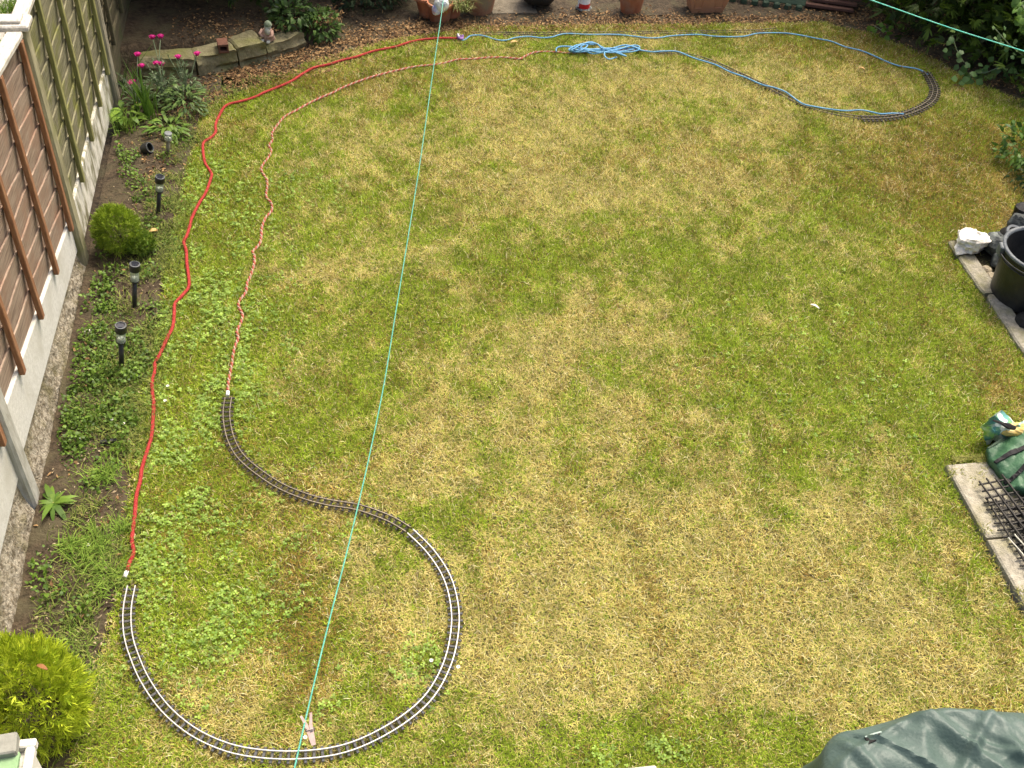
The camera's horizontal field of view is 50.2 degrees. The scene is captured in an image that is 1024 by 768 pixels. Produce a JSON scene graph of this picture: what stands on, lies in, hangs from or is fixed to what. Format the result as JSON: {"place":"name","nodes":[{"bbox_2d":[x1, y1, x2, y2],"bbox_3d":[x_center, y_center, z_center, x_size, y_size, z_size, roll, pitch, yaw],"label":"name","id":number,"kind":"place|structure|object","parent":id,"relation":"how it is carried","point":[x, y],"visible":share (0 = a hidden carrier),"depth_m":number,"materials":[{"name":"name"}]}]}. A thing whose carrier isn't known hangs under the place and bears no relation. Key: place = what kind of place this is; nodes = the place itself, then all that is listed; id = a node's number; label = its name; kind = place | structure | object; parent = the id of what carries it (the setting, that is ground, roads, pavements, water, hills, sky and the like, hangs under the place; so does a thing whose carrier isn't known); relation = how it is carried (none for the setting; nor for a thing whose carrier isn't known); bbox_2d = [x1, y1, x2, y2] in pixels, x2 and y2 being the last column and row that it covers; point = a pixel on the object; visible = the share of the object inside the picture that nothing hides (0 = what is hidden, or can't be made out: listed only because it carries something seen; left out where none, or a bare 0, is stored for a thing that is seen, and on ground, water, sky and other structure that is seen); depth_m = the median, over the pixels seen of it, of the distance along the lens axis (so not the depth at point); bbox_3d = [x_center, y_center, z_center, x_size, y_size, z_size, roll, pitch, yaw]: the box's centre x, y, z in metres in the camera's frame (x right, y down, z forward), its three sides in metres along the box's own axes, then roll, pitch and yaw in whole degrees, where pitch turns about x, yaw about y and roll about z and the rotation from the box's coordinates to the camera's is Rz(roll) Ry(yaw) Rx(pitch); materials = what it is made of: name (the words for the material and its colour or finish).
{"place":"outdoors","nodes":[
{"label":"outdoors","id":0,"kind":"place"},
{"bbox_2d":[0,0,15,40],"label":"neighbour grass","id":1,"kind":"structure","parent":0,"point":[10,6],"depth_m":9.51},
{"bbox_2d":[0,0,69,102],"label":"neighbour paving","id":2,"kind":"structure","parent":0,"point":[1,34],"depth_m":9.50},
{"bbox_2d":[0,70,287,767],"bbox_3d":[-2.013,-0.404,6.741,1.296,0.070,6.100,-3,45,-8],"label":"flower bed","id":3,"kind":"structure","parent":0,"point":[166,231],"depth_m":6.26,"materials":[{"name":"soil"}]},
{"bbox_2d":[0,486,34,665],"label":"footing","id":4,"kind":"object","parent":3,"relation":"on","point":[15,541],"visible":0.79,"depth_m":5.34,"materials":[{"name":"concrete"}]},
{"bbox_2d":[0,732,41,767],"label":"storage box","id":5,"kind":"object","parent":3,"relation":"on","point":[16,751],"visible":1,"depth_m":4.08,"materials":[{"name":"white paint"}]},
{"bbox_2d":[0,625,98,766],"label":"dwarf conifer","id":6,"kind":"object","parent":3,"relation":"on","point":[53,657],"visible":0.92,"depth_m":4.59,"materials":[{"name":"green plant"}]},
{"bbox_2d":[37,664,47,669],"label":"fallen leaf","id":7,"kind":"object","parent":6,"relation":"on","point":[42,666],"visible":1,"depth_m":4.43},
{"bbox_2d":[24,255,85,489],"bbox_3d":[-2.638,-0.178,6.351,0.070,0.295,1.900,-3,45,-8],"label":"footing","id":8,"kind":"object","parent":3,"relation":"on","point":[37,446],"visible":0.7,"depth_m":6.23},
{"bbox_2d":[39,484,77,520],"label":"rosette weed","id":9,"kind":"object","parent":3,"relation":"on","point":[49,494],"visible":0.98,"depth_m":5.67,"materials":[{"name":"green plant"}]},
{"bbox_2d":[43,448,154,698],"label":"coarse grass","id":10,"kind":"structure","parent":3,"relation":"on","point":[93,528],"depth_m":5.47,"materials":[{"name":"plant"}]},
{"bbox_2d":[100,438,116,444],"bbox_3d":[-2.217,0.315,6.008,0.087,0.030,0.029,-8,46,-13],"label":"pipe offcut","id":11,"kind":"object","parent":3,"relation":"on","point":[111,440],"visible":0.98,"depth_m":6.00,"materials":[{"name":"plastic"}]},
{"bbox_2d":[25,124,193,625],"bbox_3d":[-2.378,-0.406,6.708,0.577,0.134,4.398,-3,45,-8],"label":"ground cover","id":12,"kind":"object","parent":3,"relation":"on","point":[93,381],"visible":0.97,"depth_m":6.32,"materials":[{"name":"green plant"}]},
{"bbox_2d":[115,322,126,367],"bbox_3d":[-2.274,-0.192,6.363,0.067,0.405,0.067,4,44,-15],"label":"solar light","id":13,"kind":"object","parent":3,"relation":"on","point":[120,329],"visible":0.95,"depth_m":6.27,"materials":[{"name":"black plastic"}]},
{"bbox_2d":[88,201,157,257],"bbox_3d":[-2.533,-1.015,7.110,0.433,0.390,0.314,-3,45,-8],"label":"dwarf conifer","id":14,"kind":"object","parent":3,"relation":"on","point":[103,217],"visible":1,"depth_m":7.07,"materials":[{"name":"green plant"}]},
{"bbox_2d":[107,104,146,136],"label":"strap leaved plant","id":15,"kind":"object","parent":3,"relation":"on","point":[125,127],"visible":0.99,"depth_m":8.21,"materials":[{"name":"green plant"}]},
{"bbox_2d":[110,100,147,125],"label":"leafy plant","id":16,"kind":"object","parent":3,"relation":"on","point":[119,113],"visible":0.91,"depth_m":8.29,"materials":[{"name":"green plant"}]},
{"bbox_2d":[129,261,140,307],"bbox_3d":[-2.331,-0.578,6.752,0.067,0.406,0.067,4,41,-15],"label":"solar light","id":17,"kind":"object","parent":3,"relation":"on","point":[134,268],"visible":0.94,"depth_m":6.67,"materials":[{"name":"black plastic"}]},
{"bbox_2d":[118,43,152,97],"bbox_3d":[-2.860,-2.415,8.481,0.402,0.415,0.473,32,50,25],"label":"strap leaved plant","id":18,"kind":"object","parent":3,"relation":"on","point":[131,75],"visible":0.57,"depth_m":8.53,"materials":[{"name":"green plant"}]},
{"bbox_2d":[116,52,162,114],"bbox_3d":[-2.843,-2.276,8.385,0.308,0.370,0.395,19,46,14],"label":"flowering plant","id":19,"kind":"object","parent":3,"relation":"on","point":[141,66],"visible":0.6,"depth_m":8.40,"materials":[{"name":"green plant"}]},
{"bbox_2d":[115,61,173,122],"bbox_3d":[-2.775,-2.201,8.265,0.406,0.423,0.332,12,45,8],"label":"strap leaved plant","id":20,"kind":"object","parent":3,"relation":"on","point":[147,105],"visible":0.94,"depth_m":8.29,"materials":[{"name":"green plant"}]},
{"bbox_2d":[140,142,153,153],"bbox_3d":[-2.685,-1.733,8.039,0.091,0.095,0.085,13,45,8],"label":"lamp cap","id":21,"kind":"object","parent":3,"relation":"on","point":[144,149],"visible":1,"depth_m":8.02,"materials":[{"name":"black plastic"}]},
{"bbox_2d":[155,174,164,212],"bbox_3d":[-2.410,-1.261,7.462,0.067,0.376,0.067,5,44,-16],"label":"solar light","id":22,"kind":"object","parent":3,"relation":"on","point":[159,182],"visible":0.98,"depth_m":7.38,"materials":[{"name":"black plastic"}]},
{"bbox_2d":[143,34,179,97],"bbox_3d":[-2.756,-2.484,8.617,0.303,0.347,0.561,3,44,-1],"label":"flowering plant","id":23,"kind":"object","parent":3,"relation":"on","point":[152,36],"visible":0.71,"depth_m":8.57,"materials":[{"name":"green plant"}]},
{"bbox_2d":[147,56,180,105],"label":"flowering plant","id":24,"kind":"object","parent":3,"relation":"on","point":[161,63],"visible":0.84,"depth_m":8.47,"materials":[{"name":"green plant"}]},
{"bbox_2d":[139,110,191,143],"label":"leafy plant","id":25,"kind":"object","parent":3,"relation":"on","point":[154,128],"visible":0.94,"depth_m":8.19,"materials":[{"name":"green plant"}]},
{"bbox_2d":[164,131,171,152],"bbox_3d":[-2.524,-1.736,8.017,0.056,0.260,0.055,4,49,-16],"label":"solar light","id":26,"kind":"object","parent":3,"relation":"on","point":[168,137],"visible":0.98,"depth_m":7.94,"materials":[{"name":"grey"}]},
{"bbox_2d":[158,84,209,120],"bbox_3d":[-2.529,-2.188,8.406,0.405,0.226,0.449,-3,45,-8],"label":"leafy plant","id":27,"kind":"object","parent":3,"relation":"on","point":[177,102],"visible":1,"depth_m":8.40,"materials":[{"name":"green plant"}]},
{"bbox_2d":[165,51,205,100],"bbox_3d":[-2.564,-2.407,8.554,0.338,0.353,0.351,-3,45,-8],"label":"flowering plant","id":28,"kind":"object","parent":3,"relation":"on","point":[185,75],"visible":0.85,"depth_m":8.58,"materials":[{"name":"green plant"}]},
{"bbox_2d":[294,0,443,767],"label":"washing line","id":29,"kind":"object","parent":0,"point":[373,434],"visible":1,"depth_m":3.86,"materials":[{"name":"plastic"}]},
{"bbox_2d":[300,712,315,745],"bbox_3d":[-0.521,0.890,2.815,0.032,0.055,0.071,-13,47,-17],"label":"clothes peg","id":30,"kind":"object","parent":29,"relation":"attached to","point":[309,729],"visible":1,"depth_m":2.81,"materials":[{"name":"brown wood"}]},
{"bbox_2d":[84,77,984,546],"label":"ground","id":31,"kind":"structure","parent":0,"point":[100,179],"depth_m":8.03,"materials":[{"name":"soil"}]},
{"bbox_2d":[0,0,130,553],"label":"garden fence","id":32,"kind":"object","parent":31,"relation":"on","point":[52,142],"visible":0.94,"depth_m":6.23,"materials":[{"name":"wood"}]},
{"bbox_2d":[947,241,991,299],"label":"edging kerb","id":33,"kind":"structure","parent":31,"relation":"on","point":[980,277],"depth_m":7.58,"materials":[{"name":"concrete"}]},
{"bbox_2d":[944,462,1023,545],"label":"paving slab","id":34,"kind":"structure","parent":31,"relation":"on","point":[973,498],"depth_m":6.08,"materials":[{"name":"concrete"}]},
{"bbox_2d":[943,453,1023,611],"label":"creeping turf","id":35,"kind":"structure","parent":34,"relation":"on","point":[963,458],"depth_m":6.24,"materials":[{"name":"green plant"}]},
{"bbox_2d":[985,434,1023,494],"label":"garden bag","id":36,"kind":"object","parent":34,"relation":"on","point":[1005,456],"visible":0.94,"depth_m":6.17,"materials":[{"name":"plastic"}]},
{"bbox_2d":[980,410,1023,444],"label":"carrier bag","id":37,"kind":"object","parent":36,"relation":"on","point":[995,426],"visible":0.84,"depth_m":6.29,"materials":[{"name":"plastic"}]},
{"bbox_2d":[1001,422,1023,436],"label":"paper bag","id":38,"kind":"object","parent":36,"relation":"on","point":[1017,431],"visible":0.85,"depth_m":6.27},
{"bbox_2d":[956,0,1023,104],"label":"conifer tree","id":39,"kind":"object","parent":31,"relation":"on","point":[999,17],"visible":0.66,"depth_m":9.64,"materials":[{"name":"green plant"}]},
{"bbox_2d":[986,26,1023,63],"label":"ivy sprig","id":40,"kind":"object","parent":39,"relation":"attached to","point":[998,39],"visible":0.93,"depth_m":9.00,"materials":[{"name":"green plant"}]},
{"bbox_2d":[984,538,1023,618],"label":"paving slab","id":41,"kind":"structure","parent":31,"relation":"on","point":[1007,561],"depth_m":5.75,"materials":[{"name":"concrete"}]},
{"bbox_2d":[1001,504,1023,551],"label":"tray","id":42,"kind":"object","parent":41,"relation":"on","point":[1022,547],"visible":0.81,"depth_m":5.95,"materials":[{"name":"plastic"}]},
{"bbox_2d":[984,495,1023,566],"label":"tray","id":43,"kind":"object","parent":42,"relation":"on","point":[1004,528],"visible":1,"depth_m":5.92,"materials":[{"name":"plastic"}]},
{"bbox_2d":[978,474,1023,546],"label":"tray","id":44,"kind":"object","parent":43,"relation":"on","point":[1005,503],"visible":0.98,"depth_m":6.00,"materials":[{"name":"plastic"}]},
{"bbox_2d":[985,294,1023,357],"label":"edging kerb","id":45,"kind":"structure","parent":31,"relation":"on","point":[1006,315],"depth_m":7.22,"materials":[{"name":"concrete"}]},
{"bbox_2d":[64,20,1023,767],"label":"lawn grass","id":46,"kind":"structure","parent":0,"point":[352,226],"depth_m":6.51,"materials":[{"name":"plant"}]},
{"bbox_2d":[123,37,456,577],"bbox_3d":[-1.867,-1.185,7.568,1.416,0.024,5.953,12,45,8],"label":"thick rope","id":47,"kind":"object","parent":46,"relation":"on","point":[143,462],"visible":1,"depth_m":7.09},
{"bbox_2d":[119,529,462,763],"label":"model track","id":48,"kind":"structure","parent":46,"relation":"on","point":[281,750],"depth_m":4.96,"materials":[{"name":"metal"}]},
{"bbox_2d":[220,397,410,533],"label":"model track","id":49,"kind":"structure","parent":46,"relation":"on","point":[319,497],"depth_m":5.83,"materials":[{"name":"metal"}]},
{"bbox_2d":[226,49,646,396],"bbox_3d":[-0.967,-1.792,8.268,1.759,0.025,5.296,26,48,20],"label":"twisted rope","id":50,"kind":"object","parent":46,"relation":"on","point":[261,234],"visible":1,"depth_m":8.12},
{"bbox_2d":[17,14,916,730],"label":"straw bits","id":51,"kind":"object","parent":46,"relation":"on","point":[147,438],"visible":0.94,"depth_m":5.71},
{"bbox_2d":[90,124,1006,767],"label":"clover","id":52,"kind":"object","parent":46,"relation":"on","point":[228,608],"visible":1,"depth_m":5.80,"materials":[{"name":"green plant"}]},
{"bbox_2d":[555,41,641,59],"bbox_3d":[0.757,-2.896,9.501,0.762,0.066,0.378,4,44,-1],"label":"rope tangle","id":53,"kind":"object","parent":46,"relation":"on","point":[581,49],"visible":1,"depth_m":9.52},
{"bbox_2d":[472,28,778,35],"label":"model track","id":54,"kind":"structure","parent":46,"relation":"on","point":[535,34],"depth_m":9.86,"materials":[{"name":"metal"}]},
{"bbox_2d":[461,32,922,71],"bbox_3d":[1.605,-3.067,9.785,4.143,0.010,0.604,4,44,-1],"label":"thin rope","id":55,"kind":"object","parent":46,"relation":"on","point":[702,35],"visible":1,"depth_m":9.79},
{"bbox_2d":[456,33,463,39],"bbox_3d":[-0.453,-3.046,9.565,0.066,0.058,0.124,-3,45,-8],"label":"knot","id":56,"kind":"object","parent":55,"relation":"attached to","point":[460,37],"visible":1,"depth_m":9.54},
{"bbox_2d":[653,50,860,119],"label":"model track","id":57,"kind":"structure","parent":46,"relation":"on","point":[827,112],"depth_m":9.27,"materials":[{"name":"metal"}]},
{"bbox_2d":[642,50,903,114],"bbox_3d":[2.163,-2.537,9.276,2.275,0.011,0.309,21,47,16],"label":"thin rope","id":58,"kind":"object","parent":46,"relation":"on","point":[767,85],"visible":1,"depth_m":9.26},
{"bbox_2d":[860,71,940,121],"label":"model track","id":59,"kind":"structure","parent":46,"relation":"on","point":[927,75],"depth_m":9.18,"materials":[{"name":"metal"}]},
{"bbox_2d":[802,708,1023,767],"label":"tarpaulin","id":60,"kind":"object","parent":46,"relation":"on","point":[953,738],"visible":1,"depth_m":4.54,"materials":[{"name":"green"}]},
{"bbox_2d":[1007,212,1023,225],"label":"rock","id":61,"kind":"object","parent":46,"relation":"on","point":[1016,218],"visible":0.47,"depth_m":7.93,"materials":[{"name":"stone"}]},
{"bbox_2d":[1012,202,1023,214],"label":"rock","id":62,"kind":"object","parent":46,"relation":"on","point":[1018,207],"visible":0.46,"depth_m":8.00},
{"bbox_2d":[119,0,1023,80],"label":"back bed soil","id":63,"kind":"structure","parent":0,"point":[145,19],"depth_m":9.74,"materials":[{"name":"soil"}]},
{"bbox_2d":[139,48,196,78],"bbox_3d":[-2.778,-2.577,8.838,0.442,0.196,0.189,-6,45,-11],"label":"edging stone","id":64,"kind":"object","parent":63,"relation":"on","point":[186,54],"visible":0.68,"depth_m":8.78,"materials":[{"name":"stone"}]},
{"bbox_2d":[191,42,237,76],"bbox_3d":[-2.426,-2.647,8.933,0.336,0.208,0.179,-20,50,-24],"label":"edging stone","id":65,"kind":"object","parent":63,"relation":"on","point":[210,58],"visible":0.87,"depth_m":8.87,"materials":[{"name":"stone"}]},
{"bbox_2d":[216,38,228,53],"bbox_3d":[-2.344,-2.742,8.859,0.084,0.077,0.121,-10,46,-14],"label":"brick","id":66,"kind":"object","parent":65,"relation":"on","point":[222,45],"visible":1,"depth_m":8.83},
{"bbox_2d":[207,0,281,7],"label":"conifer tree","id":67,"kind":"object","parent":63,"relation":"on","point":[233,1],"visible":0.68,"depth_m":9.29,"materials":[{"name":"green plant"}]},
{"bbox_2d":[227,30,266,68],"bbox_3d":[-2.192,-2.767,9.072,0.246,0.212,0.244,-23,51,-25],"label":"edging stone","id":68,"kind":"object","parent":63,"relation":"on","point":[249,46],"visible":0.89,"depth_m":9.01,"materials":[{"name":"stone"}]},
{"bbox_2d":[259,29,305,61],"bbox_3d":[-1.933,-2.857,9.214,0.386,0.174,0.175,-32,55,-32],"label":"edging stone","id":69,"kind":"object","parent":63,"relation":"on","point":[283,42],"visible":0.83,"depth_m":9.17,"materials":[{"name":"stone"}]},
{"bbox_2d":[258,20,274,43],"bbox_3d":[-2.027,-2.914,9.017,0.128,0.180,0.123,-24,51,-26],"label":"garden ornament","id":70,"kind":"object","parent":69,"relation":"on","point":[266,34],"visible":1,"depth_m":9.02,"materials":[{"name":"ceramic"}]},
{"bbox_2d":[262,0,317,32],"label":"evergreen shrub","id":71,"kind":"object","parent":63,"relation":"on","point":[277,8],"visible":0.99,"depth_m":9.18,"materials":[{"name":"green plant"}]},
{"bbox_2d":[298,4,345,44],"bbox_3d":[-1.650,-3.087,9.392,0.404,0.332,0.382,-19,49,-22],"label":"evergreen shrub","id":72,"kind":"object","parent":63,"relation":"on","point":[320,37],"visible":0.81,"depth_m":9.32,"materials":[{"name":"green plant"}]},
{"bbox_2d":[331,0,408,16],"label":"evergreen shrub","id":73,"kind":"object","parent":63,"relation":"on","point":[369,3],"visible":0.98,"depth_m":9.79,"materials":[{"name":"green plant"}]},
{"bbox_2d":[414,0,466,22],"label":"lobed planter","id":74,"kind":"object","parent":63,"relation":"on","point":[425,8],"visible":0.72,"depth_m":9.76,"materials":[{"name":"ceramic"}]},
{"bbox_2d":[446,0,476,12],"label":"grass tuft","id":75,"kind":"object","parent":74,"relation":"in","point":[454,2],"visible":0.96,"depth_m":9.67,"materials":[{"name":"green plant"}]},
{"bbox_2d":[434,0,448,12],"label":"plastic bag","id":76,"kind":"object","parent":75,"relation":"on","point":[438,4],"visible":0.91,"depth_m":9.47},
{"bbox_2d":[432,5,439,15],"bbox_3d":[-0.658,-3.260,9.523,0.082,0.109,0.076,-3,45,-8],"label":"plastic bag","id":77,"kind":"object","parent":76,"relation":"on","point":[435,11],"visible":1,"depth_m":9.50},
{"bbox_2d":[463,0,494,15],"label":"plant pot","id":78,"kind":"object","parent":63,"relation":"on","point":[483,7],"visible":0.87,"depth_m":9.88,"materials":[{"name":"ceramic"}]},
{"bbox_2d":[492,0,536,13],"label":"paving slab","id":79,"kind":"structure","parent":63,"relation":"on","point":[510,6],"depth_m":10.07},
{"bbox_2d":[524,0,553,8],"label":"cauldron pot","id":80,"kind":"object","parent":79,"relation":"on","point":[534,3],"visible":1,"depth_m":10.00,"materials":[{"name":"plastic"}]},
{"bbox_2d":[34,0,1023,711],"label":"dead leaves","id":81,"kind":"object","parent":63,"relation":"on","point":[436,26],"visible":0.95,"depth_m":9.56,"materials":[{"name":"plant"}]},
{"bbox_2d":[576,0,591,11],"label":"striped cone","id":82,"kind":"object","parent":63,"relation":"on","point":[582,5],"visible":1,"depth_m":10.10,"materials":[{"name":"plastic"}]},
{"bbox_2d":[628,0,669,16],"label":"paving slab","id":83,"kind":"structure","parent":63,"relation":"on","point":[660,8],"depth_m":10.22,"materials":[{"name":"stone"}]},
{"bbox_2d":[620,0,643,14],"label":"plant pot","id":84,"kind":"object","parent":83,"relation":"on","point":[627,7],"visible":1,"depth_m":10.08,"materials":[{"name":"ceramic"}]},
{"bbox_2d":[686,0,728,12],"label":"planter trough","id":85,"kind":"object","parent":63,"relation":"on","point":[707,6],"visible":1,"depth_m":10.21,"materials":[{"name":"ceramic"}]},
{"bbox_2d":[729,0,805,10],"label":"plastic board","id":86,"kind":"object","parent":63,"relation":"on","point":[799,4],"visible":1,"depth_m":10.40,"materials":[{"name":"plastic"}]},
{"bbox_2d":[805,0,860,12],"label":"wooden board","id":87,"kind":"object","parent":63,"relation":"on","point":[842,8],"visible":0.9,"depth_m":10.42,"materials":[{"name":"wood"}]},
{"bbox_2d":[867,20,893,40],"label":"ivy sprig","id":88,"kind":"object","parent":63,"relation":"on","point":[883,30],"visible":1,"depth_m":10.06,"materials":[{"name":"green plant"}]},
{"bbox_2d":[862,0,1023,73],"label":"shrub","id":89,"kind":"object","parent":63,"relation":"on","point":[947,7],"visible":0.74,"depth_m":9.88,"materials":[{"name":"green plant"}]},
{"bbox_2d":[871,0,1023,51],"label":"washing line","id":90,"kind":"object","parent":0,"point":[947,26],"visible":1,"depth_m":5.22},
{"bbox_2d":[947,64,1023,103],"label":"bed soil","id":91,"kind":"structure","parent":0,"point":[1001,88],"depth_m":9.66,"materials":[{"name":"soil"}]},
{"bbox_2d":[951,57,1023,85],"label":"ivy sprig","id":92,"kind":"object","parent":91,"relation":"on","point":[968,79],"visible":0.91,"depth_m":9.53,"materials":[{"name":"green plant"}]},
{"bbox_2d":[942,29,969,69],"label":"ivy sprig","id":93,"kind":"object","parent":92,"relation":"attached to","point":[950,41],"visible":1,"depth_m":9.30,"materials":[{"name":"green plant"}]},
{"bbox_2d":[992,113,1023,173],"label":"evergreen shrub","id":94,"kind":"object","parent":91,"relation":"on","point":[1018,160],"visible":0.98,"depth_m":8.56,"materials":[{"name":"green plant"}]},
{"bbox_2d":[1003,160,1023,193],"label":"evergreen shrub","id":95,"kind":"object","parent":91,"relation":"on","point":[1018,178],"visible":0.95,"depth_m":8.40,"materials":[{"name":"green plant"}]},
{"bbox_2d":[974,250,1017,314],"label":"soil","id":96,"kind":"structure","parent":0,"point":[985,257],"depth_m":7.75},
{"bbox_2d":[954,227,990,255],"bbox_3d":[3.276,-1.004,7.746,0.320,0.175,0.247,3,44,-2],"label":"rock","id":97,"kind":"object","parent":96,"relation":"on","point":[971,241],"visible":0.96,"depth_m":7.67,"materials":[{"name":"stone"}]},
{"bbox_2d":[982,265,991,272],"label":"rock","id":98,"kind":"object","parent":96,"relation":"on","point":[986,268],"visible":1,"depth_m":7.60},
{"bbox_2d":[984,231,1003,255],"bbox_3d":[3.411,-0.977,7.722,0.177,0.186,0.194,0,45,-5],"label":"rock","id":99,"kind":"object","parent":96,"relation":"on","point":[996,238],"visible":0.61,"depth_m":7.66,"materials":[{"name":"stone"}]},
{"bbox_2d":[990,253,998,267],"bbox_3d":[3.401,-0.861,7.637,0.101,0.138,0.155,-12,47,-16],"label":"rock","id":100,"kind":"object","parent":96,"relation":"on","point":[994,260],"visible":0.28,"depth_m":7.63,"materials":[{"name":"stone"}]},
{"bbox_2d":[990,226,1023,312],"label":"bucket","id":101,"kind":"object","parent":96,"relation":"on","point":[1007,284],"visible":0.99,"depth_m":7.26,"materials":[{"name":"black plastic"}]},
{"bbox_2d":[999,225,1018,234],"bbox_3d":[3.569,-1.033,7.833,0.200,0.141,0.198,5,63,-16],"label":"rock","id":102,"kind":"object","parent":96,"relation":"on","point":[1004,230],"visible":0.05,"depth_m":7.79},
{"bbox_2d":[1015,312,1023,327],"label":"rock","id":103,"kind":"object","parent":96,"relation":"on","point":[1019,318],"visible":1,"depth_m":7.19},
{"bbox_2d":[1011,0,1023,34],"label":"ivy sprig","id":104,"kind":"object","parent":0,"point":[1018,9],"visible":1,"depth_m":7.93,"materials":[{"name":"green plant"}]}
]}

